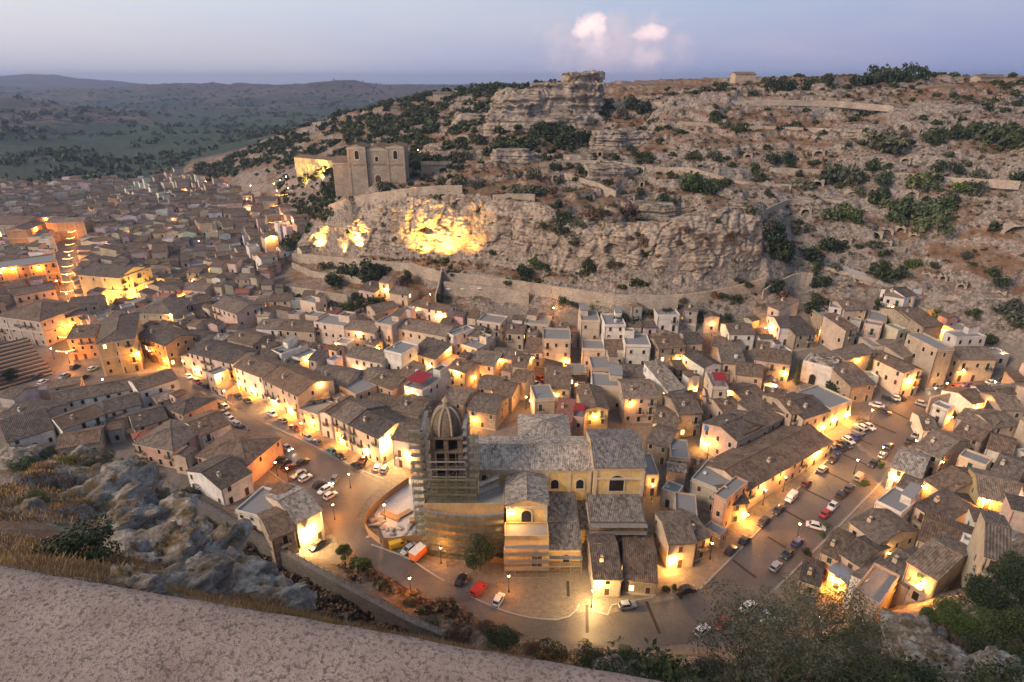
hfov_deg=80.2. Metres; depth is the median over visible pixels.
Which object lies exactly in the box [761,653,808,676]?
shrub
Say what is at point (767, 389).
house
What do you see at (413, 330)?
house
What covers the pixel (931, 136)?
shrub
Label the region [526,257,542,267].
shrub
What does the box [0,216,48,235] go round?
church
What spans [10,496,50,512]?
boulder
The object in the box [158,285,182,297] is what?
house
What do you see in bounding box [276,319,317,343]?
house
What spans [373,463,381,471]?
car
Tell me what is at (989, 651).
boulder
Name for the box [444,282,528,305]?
stone wall
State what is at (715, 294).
shrub
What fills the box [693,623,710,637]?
car
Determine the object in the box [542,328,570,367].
house
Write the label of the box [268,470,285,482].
kerb
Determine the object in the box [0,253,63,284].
palazzo
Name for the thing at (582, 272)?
shrub
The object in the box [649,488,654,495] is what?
door
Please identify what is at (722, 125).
shrub
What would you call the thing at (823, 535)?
shrub
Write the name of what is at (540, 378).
car
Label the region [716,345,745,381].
house
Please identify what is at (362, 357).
house
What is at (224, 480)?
house
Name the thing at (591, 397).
house
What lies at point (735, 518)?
door
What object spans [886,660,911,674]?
shrub
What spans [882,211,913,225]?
shrub
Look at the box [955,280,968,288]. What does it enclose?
cave dwelling
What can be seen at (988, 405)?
house
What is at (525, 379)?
house
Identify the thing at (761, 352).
house
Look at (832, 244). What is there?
shrub
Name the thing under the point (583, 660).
shrub
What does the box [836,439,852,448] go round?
car
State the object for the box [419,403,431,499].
scaffolding
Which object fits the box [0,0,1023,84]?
sky
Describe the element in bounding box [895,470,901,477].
window
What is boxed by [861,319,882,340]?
house
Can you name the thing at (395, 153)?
window
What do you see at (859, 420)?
car
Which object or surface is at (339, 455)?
car
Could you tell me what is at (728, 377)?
house
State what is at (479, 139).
shrub
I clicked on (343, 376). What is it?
house
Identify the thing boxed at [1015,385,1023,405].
house
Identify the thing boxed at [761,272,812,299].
stone wall
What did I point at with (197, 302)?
house
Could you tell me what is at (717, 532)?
house
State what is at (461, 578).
car
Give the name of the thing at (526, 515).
window
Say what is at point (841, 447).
car
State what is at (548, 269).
shrub
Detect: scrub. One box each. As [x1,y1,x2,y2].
[210,522,488,649]
[214,527,458,633]
[560,582,1023,681]
[568,582,1023,681]
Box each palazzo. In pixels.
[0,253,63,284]
[0,298,91,346]
[5,221,46,244]
[45,217,93,240]
[95,312,143,376]
[133,297,190,329]
[141,270,149,284]
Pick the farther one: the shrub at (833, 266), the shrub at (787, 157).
the shrub at (787, 157)
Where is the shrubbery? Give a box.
[344,71,1023,308]
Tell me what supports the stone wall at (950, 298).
on the terrain at (548, 597)
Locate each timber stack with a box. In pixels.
[380,510,397,520]
[396,508,412,518]
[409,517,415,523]
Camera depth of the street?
240.09 m
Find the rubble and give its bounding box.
[366,515,419,537]
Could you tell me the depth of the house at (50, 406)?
187.84 m
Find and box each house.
[0,297,6,312]
[0,385,40,407]
[0,398,70,418]
[0,406,8,430]
[0,407,56,446]
[11,282,57,306]
[47,375,84,396]
[50,404,106,437]
[51,375,136,411]
[55,425,108,455]
[65,309,88,329]
[66,324,101,359]
[69,295,107,314]
[78,253,100,262]
[86,315,107,323]
[102,389,141,424]
[104,309,125,315]
[105,399,129,427]
[106,304,119,310]
[127,369,179,408]
[127,404,168,431]
[130,426,152,440]
[131,418,200,468]
[139,325,196,367]
[150,387,174,406]
[151,292,176,300]
[152,264,171,273]
[156,241,174,256]
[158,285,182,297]
[164,391,218,419]
[167,384,187,403]
[172,319,188,330]
[172,444,197,474]
[180,353,191,368]
[181,282,215,297]
[181,408,231,449]
[183,294,212,310]
[186,267,208,281]
[186,319,210,330]
[186,454,254,505]
[187,340,259,381]
[189,329,218,345]
[193,428,283,482]
[206,365,230,392]
[211,296,265,329]
[212,328,230,341]
[215,250,233,259]
[226,326,274,349]
[232,354,291,400]
[233,288,252,297]
[234,273,253,288]
[235,481,291,533]
[252,290,275,295]
[255,252,277,270]
[255,318,285,338]
[255,346,282,359]
[256,307,273,323]
[256,506,298,569]
[260,232,278,252]
[261,339,278,347]
[262,364,334,420]
[264,482,325,548]
[268,293,295,307]
[272,334,304,360]
[275,332,285,346]
[276,244,293,257]
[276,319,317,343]
[280,208,296,219]
[283,359,300,364]
[290,213,308,222]
[290,340,315,367]
[292,220,308,235]
[297,400,332,431]
[300,292,326,312]
[305,310,325,320]
[307,348,327,370]
[308,338,322,348]
[308,389,329,404]
[313,311,356,344]
[314,364,363,394]
[315,341,330,357]
[317,395,356,438]
[325,304,342,314]
[331,393,345,401]
[331,398,385,450]
[334,335,354,353]
[339,376,377,398]
[344,316,379,345]
[344,345,386,369]
[348,407,407,464]
[358,280,379,297]
[358,365,388,381]
[365,334,382,348]
[366,300,398,320]
[367,393,397,408]
[370,369,406,396]
[375,308,407,348]
[378,276,398,298]
[384,340,418,369]
[388,282,419,305]
[389,392,438,418]
[390,416,430,468]
[391,106,406,114]
[395,360,426,384]
[397,318,458,343]
[404,364,450,399]
[412,300,455,322]
[417,336,452,369]
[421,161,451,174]
[422,400,442,420]
[433,91,449,100]
[439,351,470,365]
[441,385,478,419]
[448,325,474,354]
[448,357,479,387]
[457,320,483,340]
[461,333,492,352]
[466,392,508,430]
[468,349,501,376]
[476,313,507,340]
[476,374,508,393]
[477,328,495,350]
[492,376,520,411]
[494,347,516,371]
[505,323,526,350]
[510,364,535,400]
[511,350,534,374]
[524,308,551,337]
[524,337,542,367]
[526,324,539,338]
[530,384,555,413]
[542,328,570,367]
[543,358,562,379]
[544,365,572,406]
[554,322,568,327]
[555,397,576,435]
[566,363,586,385]
[567,322,577,347]
[572,403,586,435]
[576,383,609,435]
[577,303,600,347]
[581,338,603,366]
[585,528,622,596]
[588,350,618,381]
[590,365,622,408]
[600,307,625,343]
[603,336,623,362]
[617,379,658,423]
[619,363,645,378]
[620,533,657,596]
[622,328,650,363]
[625,315,642,332]
[630,301,643,320]
[643,359,685,406]
[643,454,658,495]
[645,422,680,465]
[648,335,685,365]
[652,404,680,428]
[653,308,679,332]
[653,510,697,568]
[660,480,683,508]
[662,392,703,437]
[665,456,686,491]
[668,438,689,478]
[669,508,711,561]
[670,359,686,381]
[673,491,697,516]
[679,331,703,352]
[681,365,699,391]
[682,303,699,331]
[682,349,722,388]
[684,390,701,404]
[689,459,729,511]
[690,452,706,476]
[699,408,769,456]
[701,387,711,419]
[701,424,833,508]
[702,309,720,332]
[702,394,737,418]
[703,371,728,401]
[705,520,726,547]
[710,476,747,527]
[711,335,740,359]
[713,483,749,524]
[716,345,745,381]
[720,323,755,350]
[722,369,729,385]
[722,413,764,435]
[728,379,764,401]
[730,72,755,82]
[732,359,763,387]
[737,393,784,431]
[754,340,770,378]
[762,389,803,425]
[763,372,777,390]
[764,386,786,393]
[765,344,791,381]
[766,292,799,320]
[767,316,794,344]
[770,402,784,423]
[771,340,791,354]
[783,392,830,432]
[786,316,816,351]
[796,384,852,432]
[798,555,824,596]
[810,308,829,336]
[817,351,842,362]
[818,312,858,350]
[819,527,855,577]
[825,556,879,595]
[828,299,841,314]
[828,300,867,321]
[828,361,876,402]
[832,342,876,370]
[838,535,890,570]
[842,562,900,627]
[843,565,871,608]
[847,507,919,557]
[858,337,883,350]
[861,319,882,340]
[866,557,883,567]
[867,309,887,335]
[869,349,923,396]
[874,482,922,522]
[875,335,912,362]
[878,306,910,327]
[879,546,918,605]
[880,282,916,307]
[882,282,906,306]
[885,445,930,489]
[896,470,924,495]
[898,307,943,339]
[902,532,967,602]
[904,332,954,389]
[910,411,938,441]
[910,485,980,535]
[914,425,971,474]
[915,510,973,547]
[919,465,972,500]
[929,400,954,426]
[940,323,964,336]
[941,386,984,413]
[942,322,986,345]
[946,342,997,382]
[952,406,1001,448]
[952,421,991,452]
[956,448,992,469]
[960,532,971,544]
[961,508,1011,587]
[964,505,999,526]
[968,466,1021,511]
[969,74,1004,82]
[973,404,1018,436]
[979,391,1023,422]
[983,432,1017,469]
[984,400,993,408]
[991,449,1023,481]
[999,492,1023,529]
[1010,523,1023,541]
[1013,416,1023,448]
[1014,448,1023,456]
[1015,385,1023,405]
[1019,363,1023,375]
[1019,483,1023,496]
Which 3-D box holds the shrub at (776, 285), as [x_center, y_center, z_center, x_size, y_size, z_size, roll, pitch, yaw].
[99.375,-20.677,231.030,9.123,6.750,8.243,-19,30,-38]
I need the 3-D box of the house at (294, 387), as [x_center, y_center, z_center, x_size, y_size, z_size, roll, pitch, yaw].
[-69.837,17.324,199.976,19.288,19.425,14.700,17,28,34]
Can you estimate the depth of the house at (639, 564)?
129.62 m
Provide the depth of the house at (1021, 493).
130.25 m
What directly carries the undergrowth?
on the terrain at (548, 597)
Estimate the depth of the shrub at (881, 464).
162.68 m
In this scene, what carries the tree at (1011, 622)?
on the terrain at (548, 597)
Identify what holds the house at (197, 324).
on the terrain at (548, 597)
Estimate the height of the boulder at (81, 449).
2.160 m
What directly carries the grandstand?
on the terrain at (548, 597)
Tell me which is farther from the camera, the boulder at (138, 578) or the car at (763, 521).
the car at (763, 521)
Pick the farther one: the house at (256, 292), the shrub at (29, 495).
the house at (256, 292)
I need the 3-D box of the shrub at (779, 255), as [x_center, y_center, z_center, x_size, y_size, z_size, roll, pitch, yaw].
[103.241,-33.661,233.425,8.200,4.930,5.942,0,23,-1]
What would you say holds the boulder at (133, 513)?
on the terrain at (548, 597)
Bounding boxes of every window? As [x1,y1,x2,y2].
[282,535,288,543]
[354,150,359,159]
[392,150,397,159]
[480,473,488,481]
[520,509,532,521]
[530,551,543,565]
[549,478,559,489]
[561,553,570,562]
[574,478,584,489]
[607,474,625,491]
[628,585,633,591]
[678,546,683,552]
[715,510,720,517]
[825,557,832,564]
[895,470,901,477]
[930,456,936,462]
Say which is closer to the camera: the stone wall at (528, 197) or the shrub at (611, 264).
the shrub at (611, 264)
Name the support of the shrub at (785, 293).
on the terrain at (548, 597)
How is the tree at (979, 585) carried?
on the terrain at (548, 597)
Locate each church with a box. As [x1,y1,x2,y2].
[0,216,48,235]
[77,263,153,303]
[332,141,409,196]
[423,394,646,565]
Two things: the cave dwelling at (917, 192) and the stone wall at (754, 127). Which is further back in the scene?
the stone wall at (754, 127)
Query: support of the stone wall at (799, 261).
on the terrain at (548, 597)
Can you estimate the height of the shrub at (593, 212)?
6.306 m
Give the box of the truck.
[408,542,429,562]
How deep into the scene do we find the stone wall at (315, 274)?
300.64 m
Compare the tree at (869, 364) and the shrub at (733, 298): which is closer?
the tree at (869, 364)
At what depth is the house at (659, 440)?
169.65 m
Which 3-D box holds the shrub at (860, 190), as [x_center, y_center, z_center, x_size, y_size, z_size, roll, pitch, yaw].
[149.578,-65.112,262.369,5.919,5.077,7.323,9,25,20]
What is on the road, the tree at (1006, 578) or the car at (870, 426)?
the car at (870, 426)
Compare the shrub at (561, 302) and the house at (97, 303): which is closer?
the shrub at (561, 302)
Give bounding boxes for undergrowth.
[348,74,1023,304]
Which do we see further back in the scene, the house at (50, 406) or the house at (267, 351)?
the house at (267, 351)
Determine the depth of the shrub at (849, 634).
73.19 m
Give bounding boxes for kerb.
[193,382,385,479]
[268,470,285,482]
[371,544,579,619]
[592,596,652,615]
[699,456,829,588]
[775,444,911,589]
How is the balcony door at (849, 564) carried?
in the house at (856, 553)
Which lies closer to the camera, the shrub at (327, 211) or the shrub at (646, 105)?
the shrub at (327, 211)
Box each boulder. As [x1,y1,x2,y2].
[0,443,47,469]
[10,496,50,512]
[55,458,164,519]
[61,462,102,485]
[65,444,97,457]
[81,498,169,533]
[103,521,210,566]
[104,563,169,595]
[134,491,199,530]
[152,551,235,596]
[155,487,199,504]
[183,516,253,553]
[208,546,278,592]
[237,572,292,593]
[244,581,317,614]
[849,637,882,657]
[879,607,947,668]
[898,634,974,670]
[968,645,1023,673]
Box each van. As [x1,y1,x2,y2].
[388,538,407,549]
[784,489,797,503]
[853,471,865,482]
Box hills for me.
[0,74,482,182]
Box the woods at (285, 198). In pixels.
[275,154,341,220]
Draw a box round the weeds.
[351,74,1023,307]
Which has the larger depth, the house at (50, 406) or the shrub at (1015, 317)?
the shrub at (1015, 317)
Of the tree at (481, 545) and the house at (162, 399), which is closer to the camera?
the tree at (481, 545)
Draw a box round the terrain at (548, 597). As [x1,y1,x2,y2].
[0,75,1023,681]
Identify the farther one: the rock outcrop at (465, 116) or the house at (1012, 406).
the rock outcrop at (465, 116)
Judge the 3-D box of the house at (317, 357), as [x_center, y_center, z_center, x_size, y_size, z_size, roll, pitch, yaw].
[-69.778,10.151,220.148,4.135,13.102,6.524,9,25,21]
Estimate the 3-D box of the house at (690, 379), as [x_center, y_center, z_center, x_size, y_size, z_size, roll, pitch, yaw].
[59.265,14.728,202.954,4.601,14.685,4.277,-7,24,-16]
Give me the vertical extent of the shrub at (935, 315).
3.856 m
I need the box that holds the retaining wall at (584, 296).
[292,253,765,307]
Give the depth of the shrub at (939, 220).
236.94 m
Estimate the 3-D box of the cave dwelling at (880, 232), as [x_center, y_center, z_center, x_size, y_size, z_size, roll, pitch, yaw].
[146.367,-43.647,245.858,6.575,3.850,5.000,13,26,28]
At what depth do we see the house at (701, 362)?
206.81 m
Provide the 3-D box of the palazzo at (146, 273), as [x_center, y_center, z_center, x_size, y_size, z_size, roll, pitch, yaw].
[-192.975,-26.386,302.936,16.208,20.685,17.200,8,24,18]
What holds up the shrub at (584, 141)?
on the terrain at (548, 597)
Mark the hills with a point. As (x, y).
(116, 146)
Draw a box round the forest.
[0,78,469,185]
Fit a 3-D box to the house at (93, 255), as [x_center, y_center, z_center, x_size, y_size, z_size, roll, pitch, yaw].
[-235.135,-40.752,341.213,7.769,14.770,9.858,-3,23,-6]
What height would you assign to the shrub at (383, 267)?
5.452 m
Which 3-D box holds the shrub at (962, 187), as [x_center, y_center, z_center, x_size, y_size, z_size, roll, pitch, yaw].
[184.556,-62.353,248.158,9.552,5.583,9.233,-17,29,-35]
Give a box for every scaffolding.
[408,427,427,542]
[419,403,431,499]
[419,506,503,559]
[425,454,466,501]
[425,474,476,502]
[461,410,470,493]
[468,435,479,499]
[476,468,498,500]
[504,541,548,577]
[549,552,581,573]
[589,520,647,548]
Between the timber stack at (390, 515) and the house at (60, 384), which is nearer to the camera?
the timber stack at (390, 515)
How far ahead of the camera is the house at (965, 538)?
117.15 m
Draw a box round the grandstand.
[0,337,52,388]
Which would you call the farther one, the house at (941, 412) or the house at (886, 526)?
the house at (941, 412)
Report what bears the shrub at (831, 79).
on the terrain at (548, 597)
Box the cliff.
[306,195,768,287]
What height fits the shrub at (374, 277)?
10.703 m
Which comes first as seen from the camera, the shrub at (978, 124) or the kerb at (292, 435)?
the kerb at (292, 435)
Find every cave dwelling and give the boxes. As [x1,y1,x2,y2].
[743,152,752,157]
[799,206,811,215]
[811,179,824,185]
[812,149,825,155]
[839,236,852,244]
[844,189,855,193]
[873,229,883,238]
[879,226,894,234]
[882,238,892,245]
[894,224,906,232]
[900,156,911,165]
[905,189,919,198]
[908,231,919,236]
[919,226,938,233]
[921,270,933,276]
[937,272,947,281]
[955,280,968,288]
[992,289,1007,295]
[1001,221,1023,233]
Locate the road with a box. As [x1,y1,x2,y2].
[179,370,1018,648]
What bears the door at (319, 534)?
in the house at (301, 506)
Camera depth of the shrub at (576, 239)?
239.21 m
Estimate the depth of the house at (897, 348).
200.83 m
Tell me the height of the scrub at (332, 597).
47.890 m
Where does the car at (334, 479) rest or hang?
on the road
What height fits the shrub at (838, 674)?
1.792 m
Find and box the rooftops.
[0,166,1023,442]
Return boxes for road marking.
[566,410,909,645]
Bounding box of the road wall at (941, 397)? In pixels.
[925,382,1023,411]
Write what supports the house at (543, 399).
on the terrain at (548, 597)
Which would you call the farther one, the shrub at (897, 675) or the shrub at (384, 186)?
the shrub at (384, 186)
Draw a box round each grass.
[0,452,327,616]
[0,549,659,680]
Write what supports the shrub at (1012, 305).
on the terrain at (548, 597)
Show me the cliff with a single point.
(412, 217)
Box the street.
[44,240,180,384]
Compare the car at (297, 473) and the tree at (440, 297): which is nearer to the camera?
the car at (297, 473)
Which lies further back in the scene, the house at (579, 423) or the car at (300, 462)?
the house at (579, 423)
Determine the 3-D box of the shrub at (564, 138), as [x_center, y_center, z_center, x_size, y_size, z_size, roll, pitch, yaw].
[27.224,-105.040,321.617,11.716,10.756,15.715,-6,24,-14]
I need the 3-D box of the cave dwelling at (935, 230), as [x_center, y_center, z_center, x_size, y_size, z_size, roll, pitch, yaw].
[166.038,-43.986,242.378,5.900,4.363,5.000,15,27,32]
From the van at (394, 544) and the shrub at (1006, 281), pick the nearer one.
the van at (394, 544)
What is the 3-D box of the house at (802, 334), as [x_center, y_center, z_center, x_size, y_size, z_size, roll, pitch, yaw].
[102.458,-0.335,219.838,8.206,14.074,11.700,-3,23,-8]
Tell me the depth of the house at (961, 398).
183.18 m
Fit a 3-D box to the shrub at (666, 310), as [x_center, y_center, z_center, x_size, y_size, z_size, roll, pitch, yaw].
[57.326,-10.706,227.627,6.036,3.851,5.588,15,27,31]
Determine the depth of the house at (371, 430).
173.35 m
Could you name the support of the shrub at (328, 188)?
on the terrain at (548, 597)
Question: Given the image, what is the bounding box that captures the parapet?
[0,566,662,681]
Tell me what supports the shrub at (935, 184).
on the terrain at (548, 597)
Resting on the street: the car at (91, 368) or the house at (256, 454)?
the car at (91, 368)
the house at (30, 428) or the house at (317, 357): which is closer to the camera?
the house at (30, 428)
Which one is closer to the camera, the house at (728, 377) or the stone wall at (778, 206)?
the house at (728, 377)
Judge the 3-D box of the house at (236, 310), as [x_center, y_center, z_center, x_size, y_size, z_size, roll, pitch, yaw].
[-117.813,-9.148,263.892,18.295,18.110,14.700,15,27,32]
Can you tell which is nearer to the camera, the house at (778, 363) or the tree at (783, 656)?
the tree at (783, 656)
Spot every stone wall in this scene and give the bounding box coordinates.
[273,284,347,302]
[292,262,365,283]
[328,185,462,213]
[435,267,442,302]
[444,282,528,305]
[493,194,534,201]
[539,159,644,172]
[564,173,616,196]
[622,299,678,315]
[645,167,800,187]
[653,99,893,111]
[679,121,878,134]
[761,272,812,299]
[766,198,845,213]
[769,167,1020,189]
[794,255,912,289]
[797,302,825,311]
[798,246,905,269]
[924,296,1019,304]
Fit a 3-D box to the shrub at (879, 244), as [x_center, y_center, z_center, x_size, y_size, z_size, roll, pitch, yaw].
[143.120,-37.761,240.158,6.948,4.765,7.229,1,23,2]
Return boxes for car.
[32,373,43,378]
[36,379,48,384]
[57,373,70,378]
[69,364,80,368]
[87,366,98,370]
[184,373,192,379]
[192,378,201,383]
[202,383,208,388]
[220,403,229,409]
[223,412,231,417]
[227,415,235,421]
[231,420,240,425]
[233,393,242,399]
[235,424,245,429]
[243,397,251,403]
[267,409,277,417]
[273,455,286,464]
[277,417,287,423]
[277,459,291,468]
[282,443,292,451]
[282,463,296,471]
[288,423,299,431]
[290,469,306,479]
[295,458,309,466]
[297,473,312,482]
[303,433,313,441]
[308,537,326,551]
[311,438,322,445]
[312,480,326,488]
[317,484,333,494]
[322,490,337,499]
[326,447,336,455]
[329,474,339,484]
[334,451,345,460]
[350,461,361,469]
[358,454,366,464]
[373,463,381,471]
[380,464,388,473]
[400,542,416,555]
[454,572,466,587]
[469,581,486,597]
[491,592,504,607]
[535,375,543,381]
[617,599,636,610]
[677,584,696,594]
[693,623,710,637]
[713,616,730,630]
[724,544,737,556]
[738,534,751,545]
[738,600,757,613]
[756,515,770,527]
[768,560,782,572]
[771,504,784,515]
[780,547,793,560]
[790,536,803,547]
[800,479,811,487]
[805,520,825,531]
[816,465,827,473]
[819,507,831,518]
[827,454,837,463]
[827,500,838,511]
[830,445,840,454]
[831,443,846,451]
[835,490,846,499]
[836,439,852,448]
[841,435,855,444]
[843,483,855,493]
[846,432,861,440]
[851,426,865,435]
[853,423,868,430]
[856,418,868,423]
[864,422,876,430]
[867,458,878,468]
[868,401,884,407]
[877,407,891,414]
[877,451,886,458]
[881,394,894,401]
[884,442,893,449]
[890,394,900,401]
[895,394,906,400]
[904,436,914,444]
[911,431,917,439]
[915,399,926,406]
[933,384,943,389]
[959,381,971,386]
[984,379,999,384]
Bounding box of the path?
[810,258,921,294]
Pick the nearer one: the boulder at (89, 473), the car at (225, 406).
the boulder at (89, 473)
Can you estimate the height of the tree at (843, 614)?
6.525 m
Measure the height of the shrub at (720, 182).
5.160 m
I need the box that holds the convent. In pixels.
[294,154,333,177]
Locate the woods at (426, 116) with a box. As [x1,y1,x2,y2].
[193,79,572,245]
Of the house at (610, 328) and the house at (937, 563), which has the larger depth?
the house at (610, 328)
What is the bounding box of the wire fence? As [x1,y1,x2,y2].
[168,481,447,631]
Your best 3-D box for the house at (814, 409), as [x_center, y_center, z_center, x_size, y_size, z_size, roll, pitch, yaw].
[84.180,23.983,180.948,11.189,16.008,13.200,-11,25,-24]
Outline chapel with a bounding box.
[800,353,839,386]
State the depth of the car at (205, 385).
214.31 m
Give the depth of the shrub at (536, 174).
286.25 m
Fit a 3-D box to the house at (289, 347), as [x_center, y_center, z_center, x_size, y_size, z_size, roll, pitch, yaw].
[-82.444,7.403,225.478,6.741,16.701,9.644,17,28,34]
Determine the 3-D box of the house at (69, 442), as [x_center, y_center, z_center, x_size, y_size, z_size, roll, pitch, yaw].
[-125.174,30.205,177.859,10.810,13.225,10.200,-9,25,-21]
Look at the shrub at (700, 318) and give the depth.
226.00 m
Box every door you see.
[228,496,233,503]
[244,486,250,496]
[317,530,322,537]
[375,174,381,181]
[397,449,401,457]
[398,459,402,466]
[603,588,609,596]
[644,587,650,595]
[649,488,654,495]
[659,457,663,464]
[664,498,669,507]
[676,559,682,567]
[700,540,705,548]
[732,515,737,523]
[807,373,816,384]
[847,562,853,569]
[890,480,897,488]
[909,589,920,600]
[914,571,924,586]
[918,512,923,522]
[927,466,933,474]
[983,501,990,509]
[985,560,999,572]
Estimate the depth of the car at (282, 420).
190.49 m
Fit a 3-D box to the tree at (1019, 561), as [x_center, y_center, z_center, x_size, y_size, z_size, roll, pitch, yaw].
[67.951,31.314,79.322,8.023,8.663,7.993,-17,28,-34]
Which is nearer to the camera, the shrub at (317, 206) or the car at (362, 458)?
the car at (362, 458)
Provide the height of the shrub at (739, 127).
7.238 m
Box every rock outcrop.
[449,112,485,126]
[483,70,606,139]
[488,147,539,166]
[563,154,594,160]
[584,163,638,179]
[588,129,630,149]
[624,130,653,146]
[633,200,681,221]
[829,127,873,139]
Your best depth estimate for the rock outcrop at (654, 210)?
256.69 m
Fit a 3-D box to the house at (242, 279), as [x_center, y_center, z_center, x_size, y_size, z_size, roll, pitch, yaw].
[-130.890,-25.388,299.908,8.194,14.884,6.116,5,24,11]
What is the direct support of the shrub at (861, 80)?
on the terrain at (548, 597)
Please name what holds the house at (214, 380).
on the terrain at (548, 597)
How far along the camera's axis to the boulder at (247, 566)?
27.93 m
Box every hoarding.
[365,477,408,543]
[383,535,424,547]
[429,542,504,565]
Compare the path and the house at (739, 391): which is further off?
the path
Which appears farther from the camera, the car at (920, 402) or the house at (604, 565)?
the car at (920, 402)
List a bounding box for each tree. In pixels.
[1,368,18,380]
[335,543,352,560]
[344,301,355,311]
[350,292,368,312]
[399,270,411,283]
[434,293,444,302]
[446,265,456,276]
[463,532,495,570]
[686,576,806,681]
[730,592,842,681]
[756,567,901,681]
[792,359,801,384]
[830,611,896,681]
[865,353,872,370]
[873,297,886,310]
[918,594,970,638]
[953,607,1005,640]
[962,575,1005,604]
[963,562,1023,632]
[981,604,1023,660]
[999,550,1023,588]
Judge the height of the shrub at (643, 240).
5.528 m
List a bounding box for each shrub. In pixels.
[5,455,43,475]
[14,489,50,503]
[26,511,122,563]
[33,464,55,471]
[40,446,57,459]
[56,454,80,465]
[74,448,115,466]
[104,552,131,565]
[130,455,148,463]
[172,483,200,493]
[206,514,217,525]
[280,238,297,251]
[289,230,301,241]
[294,198,308,207]
[295,205,311,214]
[307,194,318,204]
[310,201,323,213]
[312,195,325,203]
[317,261,333,270]
[322,206,333,217]
[323,182,334,198]
[324,271,342,289]
[327,300,337,306]
[332,185,340,199]
[334,261,358,278]
[337,301,346,309]
[349,554,372,570]
[350,257,386,283]
[363,271,379,282]
[366,296,379,304]
[375,181,396,191]
[375,264,391,274]
[379,297,386,302]
[404,596,416,607]
[408,150,421,161]
[409,154,429,167]
[421,615,438,626]
[434,596,449,604]
[435,176,447,182]
[445,624,472,643]
[451,175,466,184]
[452,150,471,159]
[455,164,464,170]
[468,132,476,139]
[469,178,483,188]
[472,134,488,145]
[477,619,494,635]
[482,623,520,653]
[507,184,528,193]
[516,263,531,280]
[521,638,539,654]
[524,166,541,180]
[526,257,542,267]
[527,183,547,196]
[532,637,568,663]
[534,263,552,272]
[536,120,554,132]
[537,221,548,228]
[542,186,558,193]
[542,215,563,235]
[549,162,562,170]
[549,199,563,207]
[551,124,575,135]
[553,127,593,147]
[553,132,577,151]
[553,177,563,182]
[553,209,575,227]
[557,295,569,305]
[559,227,569,234]
[567,638,603,667]
[568,231,583,243]
[568,301,578,307]
[571,186,585,191]
[571,218,585,228]
[578,269,589,276]
[580,259,597,272]
[583,207,604,218]
[597,105,608,115]
[600,208,613,215]
[603,98,614,107]
[606,259,620,268]
[612,644,649,677]
[616,204,642,221]
[617,107,628,119]
[618,313,638,324]
[624,94,639,109]
[630,150,652,162]
[635,100,651,113]
[636,187,644,195]
[638,234,647,246]
[642,309,653,318]
[651,651,690,681]
[654,192,680,203]
[660,308,673,312]
[662,585,670,592]
[675,240,684,245]
[676,171,709,192]
[682,225,691,233]
[685,150,702,160]
[689,654,726,678]
[696,183,719,194]
[697,311,707,322]
[700,85,715,91]
[705,150,721,158]
[709,110,723,116]
[710,291,721,299]
[711,178,728,190]
[715,84,727,91]
[717,120,733,127]
[718,313,732,322]
[726,234,736,241]
[730,122,749,133]
[730,293,743,303]
[741,279,753,288]
[747,88,758,95]
[750,170,770,182]
[761,152,779,163]
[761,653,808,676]
[762,279,786,292]
[763,219,776,231]
[763,227,787,243]
[764,76,787,91]
[764,239,776,252]
[769,248,789,258]
[770,237,793,254]
[772,220,786,231]
[772,247,795,264]
[774,151,796,167]
[775,289,791,297]
[785,240,796,252]
[786,79,798,90]
[789,177,816,190]
[790,223,816,233]
[798,76,818,89]
[801,245,825,268]
[802,547,811,556]
[804,300,826,314]
[807,652,862,681]
[809,275,833,288]
[809,292,831,304]
[812,262,823,269]
[817,160,864,184]
[819,73,836,85]
[819,236,844,252]
[819,532,825,538]
[821,207,841,220]
[822,201,863,221]
[825,380,839,392]
[827,262,842,271]
[839,205,863,223]
[842,628,862,645]
[842,650,897,677]
[845,169,869,185]
[849,72,872,86]
[852,184,866,195]
[854,243,863,248]
[858,480,869,486]
[862,128,911,154]
[864,158,881,171]
[864,240,883,248]
[865,63,900,84]
[868,187,890,203]
[869,262,890,281]
[872,169,895,186]
[874,670,909,681]
[876,197,905,213]
[877,461,884,468]
[878,261,908,283]
[879,66,911,82]
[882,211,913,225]
[886,194,930,221]
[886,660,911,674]
[891,267,913,278]
[898,131,912,136]
[900,61,931,81]
[903,258,922,267]
[904,171,935,188]
[907,197,952,224]
[910,209,956,235]
[915,666,946,681]
[918,180,944,191]
[919,127,944,145]
[929,262,941,268]
[930,158,965,173]
[931,310,940,317]
[935,123,967,140]
[937,191,962,200]
[940,196,957,210]
[947,633,977,652]
[948,123,982,140]
[950,181,977,193]
[956,584,1005,609]
[958,633,1005,652]
[959,250,973,258]
[963,179,988,196]
[963,308,983,318]
[966,122,985,132]
[970,167,991,178]
[973,120,1020,149]
[977,135,990,141]
[977,619,1023,649]
[978,147,986,152]
[983,266,1002,276]
[985,333,998,344]
[989,597,1021,613]
[990,298,1023,314]
[992,276,1012,287]
[993,556,1022,585]
[997,124,1023,149]
[1000,121,1023,130]
[1003,308,1023,329]
[1007,170,1023,181]
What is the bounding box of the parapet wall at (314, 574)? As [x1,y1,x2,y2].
[170,486,445,641]
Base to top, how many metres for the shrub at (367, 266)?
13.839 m
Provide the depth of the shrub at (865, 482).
157.64 m
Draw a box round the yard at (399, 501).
[375,479,424,537]
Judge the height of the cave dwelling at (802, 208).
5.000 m

